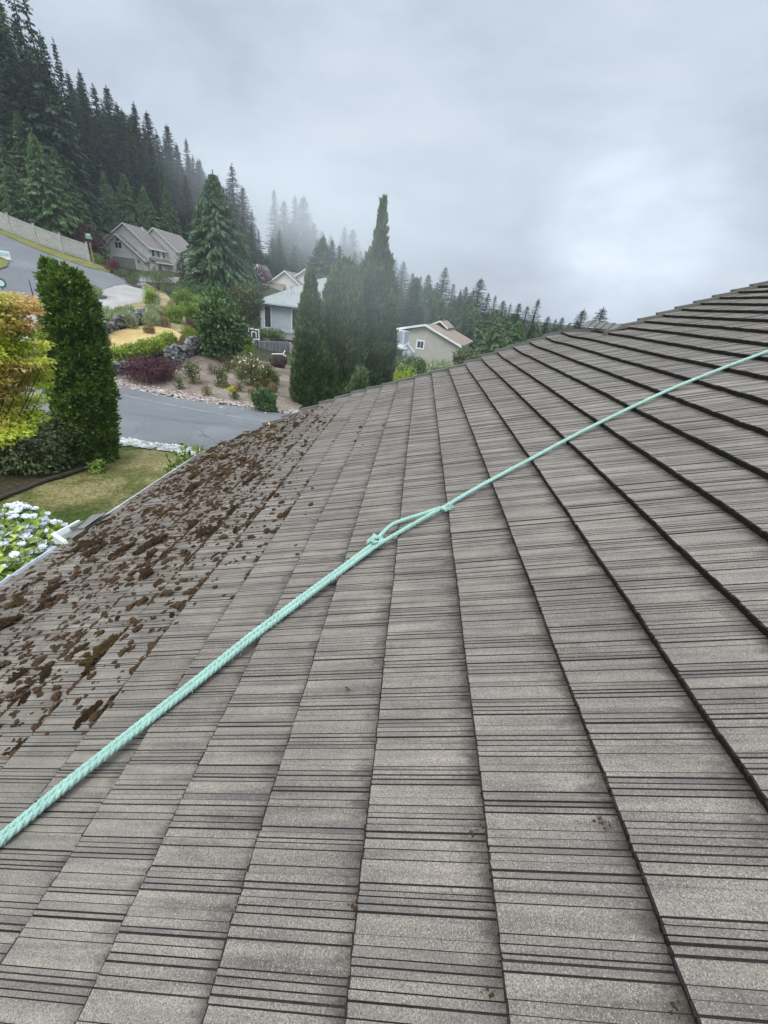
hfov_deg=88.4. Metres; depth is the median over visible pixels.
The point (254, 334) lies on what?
basketball hoop
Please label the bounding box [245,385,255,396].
weedy perennial
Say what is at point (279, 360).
covered cart
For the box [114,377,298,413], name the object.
stone border
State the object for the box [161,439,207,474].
laurel shrub
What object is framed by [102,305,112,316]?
sage clump
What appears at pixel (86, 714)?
moss clump
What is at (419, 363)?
conifer hedge
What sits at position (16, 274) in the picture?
hill road
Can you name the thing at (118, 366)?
stone wall
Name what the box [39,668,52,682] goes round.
moss clump
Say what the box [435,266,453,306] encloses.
fir tree
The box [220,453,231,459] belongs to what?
moss clump
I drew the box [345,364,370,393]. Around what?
cypress shrub
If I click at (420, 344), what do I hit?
window
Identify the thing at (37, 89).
fir tree
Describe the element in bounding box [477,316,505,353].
conifer
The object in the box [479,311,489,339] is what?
fir tree
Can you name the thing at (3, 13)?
fir tree
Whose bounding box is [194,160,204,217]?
fir tree
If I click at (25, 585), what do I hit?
moss clump
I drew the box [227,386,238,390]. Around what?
stonecrop
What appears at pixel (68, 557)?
moss clump
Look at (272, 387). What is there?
dry grass tuft
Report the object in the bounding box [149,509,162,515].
moss clump
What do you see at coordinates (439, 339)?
orange roof house
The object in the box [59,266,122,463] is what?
arborvitae
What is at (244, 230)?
fir tree
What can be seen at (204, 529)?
moss clump
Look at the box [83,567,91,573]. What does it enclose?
moss clump
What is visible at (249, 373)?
rose bush
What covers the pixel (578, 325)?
fir tree
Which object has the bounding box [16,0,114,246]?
fir tree
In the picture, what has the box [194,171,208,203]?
fir tree
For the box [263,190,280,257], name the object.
fir tree
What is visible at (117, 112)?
fir tree
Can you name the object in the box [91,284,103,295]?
round shrub
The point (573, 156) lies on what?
sky
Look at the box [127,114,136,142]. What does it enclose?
fir tree
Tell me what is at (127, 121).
fir tree
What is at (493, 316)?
fir tree
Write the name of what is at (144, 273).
box hedge
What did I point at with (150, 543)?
moss clump
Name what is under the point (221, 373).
rose bush
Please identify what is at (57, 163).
cedar tree
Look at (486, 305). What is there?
fir tree
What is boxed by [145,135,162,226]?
fir tree
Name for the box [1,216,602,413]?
hillside ground
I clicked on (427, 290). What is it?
fir tree
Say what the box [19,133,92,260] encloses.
cedar tree
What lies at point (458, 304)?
fir tree
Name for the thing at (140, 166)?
fir tree
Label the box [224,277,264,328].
viburnum
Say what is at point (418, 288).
fir tree
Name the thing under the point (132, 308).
sage clump
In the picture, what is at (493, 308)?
fir tree
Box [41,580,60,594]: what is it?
moss clump
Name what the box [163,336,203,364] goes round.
rock
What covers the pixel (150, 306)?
sage clump
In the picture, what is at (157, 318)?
sage clump
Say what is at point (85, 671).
moss clump
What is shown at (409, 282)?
fir tree
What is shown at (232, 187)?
fir tree
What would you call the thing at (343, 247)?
fir tree
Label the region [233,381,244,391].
weedy perennial
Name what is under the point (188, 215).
fir tree
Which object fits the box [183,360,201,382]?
rose bush
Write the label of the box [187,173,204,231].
fir tree
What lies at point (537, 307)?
fir tree
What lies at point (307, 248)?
fir tree
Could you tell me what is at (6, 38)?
fir tree
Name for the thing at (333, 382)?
cypress tree
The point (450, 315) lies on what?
conifer
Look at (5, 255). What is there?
board
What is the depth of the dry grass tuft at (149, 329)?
32.24 m
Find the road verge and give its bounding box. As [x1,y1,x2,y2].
[0,228,109,271]
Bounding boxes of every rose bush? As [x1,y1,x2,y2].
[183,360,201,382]
[213,366,228,383]
[230,352,265,386]
[261,364,280,384]
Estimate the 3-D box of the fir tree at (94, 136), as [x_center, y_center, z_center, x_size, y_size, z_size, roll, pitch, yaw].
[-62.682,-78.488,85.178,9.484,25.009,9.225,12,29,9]
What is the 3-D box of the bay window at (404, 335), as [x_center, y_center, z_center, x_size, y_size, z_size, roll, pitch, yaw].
[2.622,-27.827,63.200,2.720,2.400,1.120,14,29,13]
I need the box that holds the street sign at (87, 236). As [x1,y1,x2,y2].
[85,233,94,264]
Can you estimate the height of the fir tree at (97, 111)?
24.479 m
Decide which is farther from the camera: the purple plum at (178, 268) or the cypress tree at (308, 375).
the purple plum at (178, 268)
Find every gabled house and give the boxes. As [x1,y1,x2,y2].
[101,222,196,273]
[255,264,317,290]
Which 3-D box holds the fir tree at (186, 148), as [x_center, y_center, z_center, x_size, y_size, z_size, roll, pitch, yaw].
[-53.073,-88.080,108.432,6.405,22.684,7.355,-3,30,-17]
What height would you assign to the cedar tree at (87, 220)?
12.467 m
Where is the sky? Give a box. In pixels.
[0,0,767,328]
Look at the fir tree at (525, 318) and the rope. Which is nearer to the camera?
the rope
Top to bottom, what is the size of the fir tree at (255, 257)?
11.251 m
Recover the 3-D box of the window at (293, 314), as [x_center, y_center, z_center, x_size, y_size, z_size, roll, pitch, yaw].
[-9.745,-23.197,48.040,3.140,2.560,0.067,9,28,3]
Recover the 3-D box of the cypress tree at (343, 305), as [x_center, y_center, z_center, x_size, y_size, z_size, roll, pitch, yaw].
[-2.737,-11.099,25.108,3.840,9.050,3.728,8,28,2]
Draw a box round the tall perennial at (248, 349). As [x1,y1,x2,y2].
[242,339,254,356]
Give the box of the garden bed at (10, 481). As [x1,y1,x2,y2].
[0,459,86,498]
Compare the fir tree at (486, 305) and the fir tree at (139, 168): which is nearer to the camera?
the fir tree at (139, 168)
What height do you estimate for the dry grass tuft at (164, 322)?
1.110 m
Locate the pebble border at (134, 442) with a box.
[119,437,199,455]
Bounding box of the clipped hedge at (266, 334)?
[247,326,285,340]
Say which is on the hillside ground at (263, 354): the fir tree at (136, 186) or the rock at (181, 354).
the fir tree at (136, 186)
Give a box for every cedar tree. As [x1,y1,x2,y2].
[0,139,34,215]
[0,166,39,225]
[8,105,30,205]
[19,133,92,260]
[48,145,106,263]
[65,174,110,264]
[97,171,119,228]
[112,172,149,231]
[137,185,160,230]
[158,187,182,236]
[240,232,259,309]
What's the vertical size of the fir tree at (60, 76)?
27.484 m
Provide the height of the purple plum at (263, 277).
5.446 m
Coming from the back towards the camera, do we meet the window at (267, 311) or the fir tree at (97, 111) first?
the fir tree at (97, 111)
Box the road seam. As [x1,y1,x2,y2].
[121,394,263,420]
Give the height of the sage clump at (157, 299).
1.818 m
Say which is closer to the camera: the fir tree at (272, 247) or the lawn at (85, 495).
the lawn at (85, 495)
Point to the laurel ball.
(264, 399)
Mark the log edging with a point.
(25, 488)
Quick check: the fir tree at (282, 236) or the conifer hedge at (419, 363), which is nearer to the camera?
the conifer hedge at (419, 363)
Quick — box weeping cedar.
[177,169,262,319]
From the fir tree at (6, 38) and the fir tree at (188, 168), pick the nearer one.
the fir tree at (6, 38)
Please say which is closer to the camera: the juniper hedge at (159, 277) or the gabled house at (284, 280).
the juniper hedge at (159, 277)
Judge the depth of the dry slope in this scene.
40.23 m
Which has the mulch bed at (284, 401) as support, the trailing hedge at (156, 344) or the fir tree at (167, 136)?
the trailing hedge at (156, 344)
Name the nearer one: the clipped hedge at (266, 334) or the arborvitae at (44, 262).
the arborvitae at (44, 262)
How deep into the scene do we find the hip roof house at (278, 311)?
48.27 m
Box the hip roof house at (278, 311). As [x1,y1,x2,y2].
[260,277,326,342]
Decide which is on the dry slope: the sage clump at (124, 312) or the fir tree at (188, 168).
the sage clump at (124, 312)
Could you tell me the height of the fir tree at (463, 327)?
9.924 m
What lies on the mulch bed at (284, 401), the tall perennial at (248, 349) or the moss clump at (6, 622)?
the tall perennial at (248, 349)
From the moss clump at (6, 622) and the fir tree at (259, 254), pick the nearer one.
the moss clump at (6, 622)
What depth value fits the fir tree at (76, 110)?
83.69 m
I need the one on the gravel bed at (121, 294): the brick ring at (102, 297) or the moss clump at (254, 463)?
the brick ring at (102, 297)
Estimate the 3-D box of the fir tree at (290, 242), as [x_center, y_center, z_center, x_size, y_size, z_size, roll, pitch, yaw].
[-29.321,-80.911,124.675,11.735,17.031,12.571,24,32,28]
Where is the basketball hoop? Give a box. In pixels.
[248,328,259,348]
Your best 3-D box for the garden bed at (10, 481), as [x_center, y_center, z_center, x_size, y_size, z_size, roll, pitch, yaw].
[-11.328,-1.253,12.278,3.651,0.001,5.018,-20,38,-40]
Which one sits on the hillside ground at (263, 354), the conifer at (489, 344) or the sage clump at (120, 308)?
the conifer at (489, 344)
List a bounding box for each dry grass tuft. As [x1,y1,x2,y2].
[142,322,155,333]
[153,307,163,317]
[159,315,170,326]
[179,334,188,344]
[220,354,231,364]
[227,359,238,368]
[262,376,272,386]
[267,381,278,391]
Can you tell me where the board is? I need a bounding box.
[0,250,10,259]
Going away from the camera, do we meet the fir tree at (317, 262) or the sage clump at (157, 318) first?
the sage clump at (157, 318)
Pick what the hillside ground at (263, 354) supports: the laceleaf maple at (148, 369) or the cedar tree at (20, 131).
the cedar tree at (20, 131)
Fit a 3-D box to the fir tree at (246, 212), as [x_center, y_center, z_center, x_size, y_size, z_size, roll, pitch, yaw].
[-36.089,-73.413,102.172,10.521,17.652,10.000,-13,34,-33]
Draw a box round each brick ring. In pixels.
[93,295,106,298]
[127,284,141,287]
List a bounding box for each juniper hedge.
[134,266,175,291]
[169,279,222,299]
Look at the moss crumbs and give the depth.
3.61 m
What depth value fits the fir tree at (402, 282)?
145.66 m
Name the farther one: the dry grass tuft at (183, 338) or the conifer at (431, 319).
the conifer at (431, 319)
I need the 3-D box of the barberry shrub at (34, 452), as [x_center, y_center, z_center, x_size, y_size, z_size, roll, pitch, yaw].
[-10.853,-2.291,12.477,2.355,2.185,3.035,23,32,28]
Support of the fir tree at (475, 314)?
on the hillside ground at (263, 354)
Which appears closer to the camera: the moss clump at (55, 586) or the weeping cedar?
the moss clump at (55, 586)
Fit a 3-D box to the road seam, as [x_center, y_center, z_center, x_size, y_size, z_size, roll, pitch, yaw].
[-8.776,-5.063,20.174,11.302,0.201,0.751,10,28,7]
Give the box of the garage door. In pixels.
[111,255,136,269]
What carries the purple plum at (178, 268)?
on the hillside ground at (263, 354)
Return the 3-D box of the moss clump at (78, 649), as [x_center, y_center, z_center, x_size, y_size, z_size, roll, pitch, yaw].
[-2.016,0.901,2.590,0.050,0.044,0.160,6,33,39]
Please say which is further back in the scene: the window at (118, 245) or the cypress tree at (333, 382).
the window at (118, 245)
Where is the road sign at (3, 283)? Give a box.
[0,278,6,290]
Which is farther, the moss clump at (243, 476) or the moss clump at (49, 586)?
the moss clump at (243, 476)
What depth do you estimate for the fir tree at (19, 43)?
53.69 m
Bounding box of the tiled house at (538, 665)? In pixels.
[0,281,767,1023]
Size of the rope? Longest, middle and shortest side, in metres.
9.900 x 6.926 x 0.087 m
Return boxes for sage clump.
[101,313,108,322]
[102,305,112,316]
[107,311,118,320]
[112,304,131,314]
[116,309,132,314]
[121,314,138,328]
[125,304,136,311]
[138,310,156,325]
[140,309,162,324]
[143,303,161,310]
[145,293,160,304]
[145,306,164,316]
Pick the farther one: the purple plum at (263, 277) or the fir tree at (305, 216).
the fir tree at (305, 216)
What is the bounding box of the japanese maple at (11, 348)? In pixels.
[0,291,57,454]
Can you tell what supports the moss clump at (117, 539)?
on the tiled house at (538, 665)
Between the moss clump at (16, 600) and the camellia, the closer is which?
the moss clump at (16, 600)
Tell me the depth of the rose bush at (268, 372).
26.89 m
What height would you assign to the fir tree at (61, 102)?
26.565 m
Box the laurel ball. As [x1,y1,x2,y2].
[250,387,277,411]
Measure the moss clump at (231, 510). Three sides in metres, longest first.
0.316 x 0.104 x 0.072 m
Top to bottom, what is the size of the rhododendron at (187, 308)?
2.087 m
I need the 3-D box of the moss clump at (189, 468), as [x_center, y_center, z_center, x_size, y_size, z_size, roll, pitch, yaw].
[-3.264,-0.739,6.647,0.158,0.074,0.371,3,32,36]
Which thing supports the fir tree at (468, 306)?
on the hillside ground at (263, 354)
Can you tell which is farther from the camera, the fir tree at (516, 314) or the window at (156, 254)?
the fir tree at (516, 314)
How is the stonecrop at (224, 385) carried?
on the mulch bed at (284, 401)
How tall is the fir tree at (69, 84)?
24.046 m
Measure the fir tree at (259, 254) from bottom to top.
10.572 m
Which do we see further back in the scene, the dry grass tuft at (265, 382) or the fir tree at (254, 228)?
the fir tree at (254, 228)
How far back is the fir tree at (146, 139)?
96.39 m
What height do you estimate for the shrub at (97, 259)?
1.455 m
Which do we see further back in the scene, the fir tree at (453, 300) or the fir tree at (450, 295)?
the fir tree at (450, 295)
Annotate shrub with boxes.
[0,407,91,475]
[90,252,103,263]
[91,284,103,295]
[113,268,127,277]
[124,275,138,284]
[126,271,140,280]
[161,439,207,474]
[179,324,199,337]
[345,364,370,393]
[393,363,417,380]
[420,357,456,373]
[447,346,480,365]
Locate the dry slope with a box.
[120,287,186,331]
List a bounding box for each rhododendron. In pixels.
[141,285,157,305]
[164,303,184,322]
[169,286,191,304]
[177,301,199,322]
[187,292,207,307]
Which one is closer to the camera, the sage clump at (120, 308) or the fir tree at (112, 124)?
the sage clump at (120, 308)
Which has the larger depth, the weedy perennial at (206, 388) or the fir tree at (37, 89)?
the fir tree at (37, 89)
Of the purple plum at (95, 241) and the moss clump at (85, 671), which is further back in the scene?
the purple plum at (95, 241)
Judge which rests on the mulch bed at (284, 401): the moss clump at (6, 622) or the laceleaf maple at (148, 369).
the laceleaf maple at (148, 369)
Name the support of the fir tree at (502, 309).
on the hillside ground at (263, 354)
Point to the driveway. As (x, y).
(177, 278)
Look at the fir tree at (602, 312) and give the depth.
89.95 m
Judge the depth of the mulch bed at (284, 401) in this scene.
24.59 m
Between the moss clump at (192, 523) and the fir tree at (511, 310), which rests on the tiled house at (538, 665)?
the moss clump at (192, 523)
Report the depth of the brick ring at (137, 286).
47.62 m
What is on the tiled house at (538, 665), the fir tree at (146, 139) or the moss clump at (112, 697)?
the moss clump at (112, 697)
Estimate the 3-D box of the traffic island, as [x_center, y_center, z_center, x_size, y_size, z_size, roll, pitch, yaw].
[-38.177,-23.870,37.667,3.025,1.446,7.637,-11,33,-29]
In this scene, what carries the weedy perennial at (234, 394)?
on the mulch bed at (284, 401)
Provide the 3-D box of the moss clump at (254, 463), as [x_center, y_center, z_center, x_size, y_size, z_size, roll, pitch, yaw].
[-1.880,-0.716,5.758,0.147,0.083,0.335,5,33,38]
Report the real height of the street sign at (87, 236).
3.680 m
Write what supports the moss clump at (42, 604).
on the tiled house at (538, 665)
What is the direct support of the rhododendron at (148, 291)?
on the hillside ground at (263, 354)
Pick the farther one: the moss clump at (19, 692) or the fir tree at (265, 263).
the fir tree at (265, 263)
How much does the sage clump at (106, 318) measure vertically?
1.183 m
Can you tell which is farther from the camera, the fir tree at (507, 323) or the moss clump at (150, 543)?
the fir tree at (507, 323)
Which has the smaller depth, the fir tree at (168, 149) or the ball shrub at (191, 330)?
the ball shrub at (191, 330)
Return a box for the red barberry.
[104,256,119,272]
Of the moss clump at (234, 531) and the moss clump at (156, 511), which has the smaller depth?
the moss clump at (234, 531)
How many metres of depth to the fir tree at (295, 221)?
131.59 m
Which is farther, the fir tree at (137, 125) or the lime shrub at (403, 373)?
the fir tree at (137, 125)
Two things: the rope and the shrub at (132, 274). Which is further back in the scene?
the shrub at (132, 274)
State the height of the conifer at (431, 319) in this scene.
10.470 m
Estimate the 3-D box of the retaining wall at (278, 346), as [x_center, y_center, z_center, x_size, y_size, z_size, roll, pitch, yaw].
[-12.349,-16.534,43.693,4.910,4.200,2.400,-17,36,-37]
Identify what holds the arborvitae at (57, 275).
on the lawn at (85, 495)
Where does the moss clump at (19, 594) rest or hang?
on the tiled house at (538, 665)
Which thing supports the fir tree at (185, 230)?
on the hillside ground at (263, 354)
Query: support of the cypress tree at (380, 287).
on the hillside ground at (263, 354)
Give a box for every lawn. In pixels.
[0,442,193,537]
[108,325,180,347]
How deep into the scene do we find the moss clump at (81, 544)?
4.40 m
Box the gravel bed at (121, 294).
[7,282,152,348]
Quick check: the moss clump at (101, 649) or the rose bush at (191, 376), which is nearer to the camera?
the moss clump at (101, 649)
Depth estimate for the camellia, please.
28.33 m
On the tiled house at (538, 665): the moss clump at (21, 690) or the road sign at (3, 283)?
the moss clump at (21, 690)
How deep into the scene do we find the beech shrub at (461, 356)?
51.44 m
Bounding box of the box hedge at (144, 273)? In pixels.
[133,271,167,278]
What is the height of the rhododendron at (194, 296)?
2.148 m
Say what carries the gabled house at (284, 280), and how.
on the hillside ground at (263, 354)
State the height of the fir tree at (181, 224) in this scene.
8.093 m
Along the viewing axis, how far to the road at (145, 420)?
18.58 m
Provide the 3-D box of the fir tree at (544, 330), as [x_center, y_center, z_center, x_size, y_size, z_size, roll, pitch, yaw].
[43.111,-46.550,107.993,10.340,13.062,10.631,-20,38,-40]
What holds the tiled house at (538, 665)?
on the hillside ground at (263, 354)
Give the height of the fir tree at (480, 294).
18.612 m
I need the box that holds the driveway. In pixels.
[140,275,179,282]
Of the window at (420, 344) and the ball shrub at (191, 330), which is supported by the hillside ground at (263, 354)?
the ball shrub at (191, 330)
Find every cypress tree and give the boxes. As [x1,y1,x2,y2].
[288,265,329,406]
[320,255,369,394]
[324,346,344,400]
[351,194,400,386]
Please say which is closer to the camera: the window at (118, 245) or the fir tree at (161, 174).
the window at (118, 245)
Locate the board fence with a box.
[0,212,90,261]
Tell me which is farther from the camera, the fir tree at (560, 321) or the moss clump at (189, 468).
the fir tree at (560, 321)
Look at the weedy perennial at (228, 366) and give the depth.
27.36 m
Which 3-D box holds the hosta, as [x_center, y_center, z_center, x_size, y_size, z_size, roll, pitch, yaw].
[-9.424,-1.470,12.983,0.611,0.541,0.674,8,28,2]
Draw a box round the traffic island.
[0,257,8,267]
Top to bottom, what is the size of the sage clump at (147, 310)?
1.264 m
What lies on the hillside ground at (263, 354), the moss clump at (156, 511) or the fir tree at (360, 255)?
the fir tree at (360, 255)
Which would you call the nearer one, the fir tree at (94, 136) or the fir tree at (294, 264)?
the fir tree at (94, 136)
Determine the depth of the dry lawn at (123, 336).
31.28 m
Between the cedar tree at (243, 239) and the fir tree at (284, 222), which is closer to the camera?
the cedar tree at (243, 239)
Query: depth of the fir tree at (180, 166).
103.79 m
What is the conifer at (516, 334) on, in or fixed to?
on the hillside ground at (263, 354)
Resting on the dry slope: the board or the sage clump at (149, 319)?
the sage clump at (149, 319)
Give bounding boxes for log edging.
[0,467,87,499]
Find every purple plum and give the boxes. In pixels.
[50,215,106,256]
[174,254,186,278]
[254,262,271,293]
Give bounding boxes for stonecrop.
[214,382,229,388]
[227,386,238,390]
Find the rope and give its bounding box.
[0,350,767,846]
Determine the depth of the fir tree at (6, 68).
52.74 m
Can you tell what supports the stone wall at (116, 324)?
on the hillside ground at (263, 354)
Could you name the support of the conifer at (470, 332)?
on the hillside ground at (263, 354)
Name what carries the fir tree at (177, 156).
on the hillside ground at (263, 354)
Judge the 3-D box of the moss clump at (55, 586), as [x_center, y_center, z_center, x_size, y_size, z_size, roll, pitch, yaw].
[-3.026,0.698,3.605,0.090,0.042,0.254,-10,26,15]
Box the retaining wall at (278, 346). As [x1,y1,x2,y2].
[252,341,293,353]
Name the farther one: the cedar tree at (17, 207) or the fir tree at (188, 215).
the fir tree at (188, 215)
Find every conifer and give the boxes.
[423,301,438,326]
[442,305,457,330]
[463,320,478,357]
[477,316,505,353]
[482,330,493,353]
[499,320,526,347]
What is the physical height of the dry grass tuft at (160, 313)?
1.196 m
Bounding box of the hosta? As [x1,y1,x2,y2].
[84,459,107,473]
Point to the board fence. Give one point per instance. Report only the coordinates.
(37, 235)
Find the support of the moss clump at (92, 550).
on the tiled house at (538, 665)
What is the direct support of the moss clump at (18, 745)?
on the tiled house at (538, 665)
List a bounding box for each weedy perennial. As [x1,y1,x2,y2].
[173,377,184,389]
[201,384,212,395]
[206,363,215,373]
[221,359,231,371]
[228,389,239,399]
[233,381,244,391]
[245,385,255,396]
[253,381,262,390]
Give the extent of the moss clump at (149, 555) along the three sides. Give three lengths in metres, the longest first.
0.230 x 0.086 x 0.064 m
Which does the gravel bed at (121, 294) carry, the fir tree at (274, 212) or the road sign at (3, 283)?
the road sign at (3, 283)
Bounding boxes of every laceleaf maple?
[114,352,184,383]
[181,320,198,335]
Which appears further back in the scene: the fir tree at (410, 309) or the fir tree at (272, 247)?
the fir tree at (272, 247)
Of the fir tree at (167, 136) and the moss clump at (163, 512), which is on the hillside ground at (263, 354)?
the fir tree at (167, 136)
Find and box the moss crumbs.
[0,399,687,1018]
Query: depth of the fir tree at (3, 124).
56.50 m
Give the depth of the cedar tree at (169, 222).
89.21 m
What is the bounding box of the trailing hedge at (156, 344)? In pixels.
[109,330,177,360]
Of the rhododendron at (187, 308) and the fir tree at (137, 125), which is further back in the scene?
the fir tree at (137, 125)
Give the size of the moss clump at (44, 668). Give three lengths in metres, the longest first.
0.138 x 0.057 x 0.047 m
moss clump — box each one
[0,613,23,629]
[7,668,28,683]
[7,738,27,754]
[10,596,23,607]
[10,679,35,703]
[10,683,32,705]
[16,590,27,596]
[17,690,30,705]
[21,582,29,590]
[21,641,32,650]
[32,594,57,612]
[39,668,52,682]
[40,580,66,597]
[40,660,54,676]
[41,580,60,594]
[64,552,77,561]
[65,642,89,656]
[66,537,102,553]
[72,527,94,541]
[72,699,102,729]
[79,632,124,666]
[81,660,98,677]
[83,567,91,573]
[84,544,101,557]
[95,518,109,525]
[102,691,119,709]
[107,542,134,559]
[110,536,121,544]
[132,533,168,554]
[139,565,153,579]
[144,549,153,560]
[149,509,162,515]
[158,509,169,519]
[158,545,173,561]
[168,611,174,617]
[181,464,199,473]
[183,483,197,491]
[186,519,197,530]
[188,470,198,479]
[196,525,211,537]
[206,523,221,537]
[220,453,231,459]
[226,504,238,515]
[232,526,237,533]
[240,469,256,478]
[242,476,256,484]
[247,459,262,468]
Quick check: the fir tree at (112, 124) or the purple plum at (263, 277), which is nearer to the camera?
the purple plum at (263, 277)
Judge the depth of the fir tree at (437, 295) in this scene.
114.17 m
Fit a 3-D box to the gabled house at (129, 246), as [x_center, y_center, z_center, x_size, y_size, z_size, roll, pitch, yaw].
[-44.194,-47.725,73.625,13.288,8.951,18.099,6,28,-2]
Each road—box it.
[0,233,139,311]
[1,383,285,449]
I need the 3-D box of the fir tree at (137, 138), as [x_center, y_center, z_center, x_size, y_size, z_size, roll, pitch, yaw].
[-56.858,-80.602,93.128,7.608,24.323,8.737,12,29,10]
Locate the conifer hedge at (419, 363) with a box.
[393,355,427,377]
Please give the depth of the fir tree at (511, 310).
111.30 m
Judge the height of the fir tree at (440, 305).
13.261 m
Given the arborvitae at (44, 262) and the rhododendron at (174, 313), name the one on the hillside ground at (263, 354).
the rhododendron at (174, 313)
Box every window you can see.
[113,240,122,248]
[151,250,160,258]
[264,305,271,327]
[291,308,297,330]
[397,329,409,346]
[415,339,424,349]
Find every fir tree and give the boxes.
[0,0,24,75]
[0,18,50,174]
[0,20,21,73]
[0,51,38,168]
[0,60,22,147]
[3,34,44,165]
[5,0,97,206]
[11,16,36,76]
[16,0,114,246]
[20,51,104,241]
[38,27,100,231]
[51,37,108,237]
[64,69,96,177]
[68,89,103,200]
[73,68,119,211]
[75,81,98,143]
[88,82,126,178]
[98,141,121,204]
[99,84,129,171]
[110,102,129,170]
[111,107,147,175]
[122,129,153,217]
[124,148,157,219]
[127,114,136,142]
[127,144,152,206]
[129,112,155,159]
[130,101,161,202]
[137,110,180,211]
[142,133,179,219]
[144,173,161,218]
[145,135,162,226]
[148,130,185,220]
[157,164,171,225]
[161,124,185,196]
[161,138,179,196]
[163,145,178,197]
[170,142,193,204]
[172,161,192,217]
[173,168,195,229]
[178,211,188,242]
[180,211,191,243]
[181,175,195,242]
[183,137,195,177]
[186,155,202,210]
[186,159,193,201]
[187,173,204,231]
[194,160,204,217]
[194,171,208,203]
[225,162,254,255]
[237,185,265,254]
[239,215,254,262]
[247,210,266,254]
[247,223,261,266]
[256,229,264,264]
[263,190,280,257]
[263,237,277,276]
[263,257,274,276]
[266,259,273,277]
[267,201,299,250]
[267,229,284,258]
[270,231,291,275]
[271,234,287,275]
[281,223,307,272]
[284,246,302,272]
[285,195,306,250]
[291,195,320,250]
[300,236,312,268]
[306,236,332,278]
[309,224,318,249]
[317,240,338,277]
[327,245,343,275]
[335,227,353,257]
[336,229,363,260]
[351,252,358,265]
[356,251,363,265]
[393,258,400,288]
[396,262,409,297]
[396,278,425,329]
[396,288,407,327]
[400,304,421,329]
[401,277,427,323]
[402,274,414,294]
[406,278,423,326]
[420,298,447,327]
[421,274,433,290]
[422,283,435,323]
[424,291,433,323]
[432,288,446,307]
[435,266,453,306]
[445,284,455,309]
[448,295,457,322]
[454,292,462,318]
[454,294,475,328]
[457,311,469,353]
[458,278,492,322]
[459,307,483,352]
[473,309,500,349]
[479,292,490,319]
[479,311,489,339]
[485,295,497,314]
[493,301,507,318]
[500,314,513,341]
[502,304,512,322]
[510,302,522,326]
[515,307,530,335]
[524,298,541,340]
[526,322,541,338]
[539,317,553,336]
[548,319,558,332]
[553,318,564,331]
[565,308,587,329]
[584,307,607,331]
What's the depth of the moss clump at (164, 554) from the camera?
3.62 m
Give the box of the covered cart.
[269,350,286,367]
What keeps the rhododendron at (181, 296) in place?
on the hillside ground at (263, 354)
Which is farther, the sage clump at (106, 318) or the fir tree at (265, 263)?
the fir tree at (265, 263)
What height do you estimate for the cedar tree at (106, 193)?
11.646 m
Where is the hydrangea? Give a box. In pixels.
[0,501,71,580]
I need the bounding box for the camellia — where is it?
[192,283,254,362]
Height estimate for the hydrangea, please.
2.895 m
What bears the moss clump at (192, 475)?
on the tiled house at (538, 665)
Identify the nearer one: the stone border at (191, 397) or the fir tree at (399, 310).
the stone border at (191, 397)
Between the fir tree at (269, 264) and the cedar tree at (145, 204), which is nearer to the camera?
the cedar tree at (145, 204)
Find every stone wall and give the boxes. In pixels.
[102,308,144,333]
[112,360,150,375]
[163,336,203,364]
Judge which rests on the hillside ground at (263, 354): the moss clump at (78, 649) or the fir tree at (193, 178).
the fir tree at (193, 178)
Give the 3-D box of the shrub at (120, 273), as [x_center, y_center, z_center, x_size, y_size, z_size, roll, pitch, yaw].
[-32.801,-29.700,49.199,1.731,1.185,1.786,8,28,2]
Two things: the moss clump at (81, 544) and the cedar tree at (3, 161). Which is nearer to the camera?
the moss clump at (81, 544)
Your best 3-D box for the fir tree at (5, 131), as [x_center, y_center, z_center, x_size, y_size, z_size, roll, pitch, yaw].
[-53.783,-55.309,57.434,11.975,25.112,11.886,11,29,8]
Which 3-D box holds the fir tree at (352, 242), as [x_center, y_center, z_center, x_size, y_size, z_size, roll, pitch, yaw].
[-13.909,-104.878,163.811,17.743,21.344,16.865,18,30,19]
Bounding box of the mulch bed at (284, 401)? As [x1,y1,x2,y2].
[9,352,301,411]
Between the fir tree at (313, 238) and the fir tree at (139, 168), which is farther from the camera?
the fir tree at (313, 238)
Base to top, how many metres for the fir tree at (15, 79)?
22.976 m
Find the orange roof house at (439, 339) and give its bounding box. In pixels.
[396,320,472,363]
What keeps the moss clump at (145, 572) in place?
on the tiled house at (538, 665)
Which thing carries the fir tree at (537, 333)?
on the hillside ground at (263, 354)
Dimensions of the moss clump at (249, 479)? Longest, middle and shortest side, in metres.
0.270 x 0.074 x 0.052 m
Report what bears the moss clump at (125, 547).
on the tiled house at (538, 665)
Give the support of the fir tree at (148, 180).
on the hillside ground at (263, 354)
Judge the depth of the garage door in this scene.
66.69 m
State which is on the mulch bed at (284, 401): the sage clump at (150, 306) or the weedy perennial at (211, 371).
the weedy perennial at (211, 371)
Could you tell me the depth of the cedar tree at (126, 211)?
81.21 m
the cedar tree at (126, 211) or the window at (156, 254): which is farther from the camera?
the cedar tree at (126, 211)
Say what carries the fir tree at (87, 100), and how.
on the hillside ground at (263, 354)
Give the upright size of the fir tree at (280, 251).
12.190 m
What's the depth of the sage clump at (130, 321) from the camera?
32.48 m
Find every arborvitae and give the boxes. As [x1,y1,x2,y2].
[29,254,79,459]
[35,259,112,465]
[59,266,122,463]
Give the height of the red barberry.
1.934 m
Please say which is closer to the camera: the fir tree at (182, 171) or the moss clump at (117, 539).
the moss clump at (117, 539)

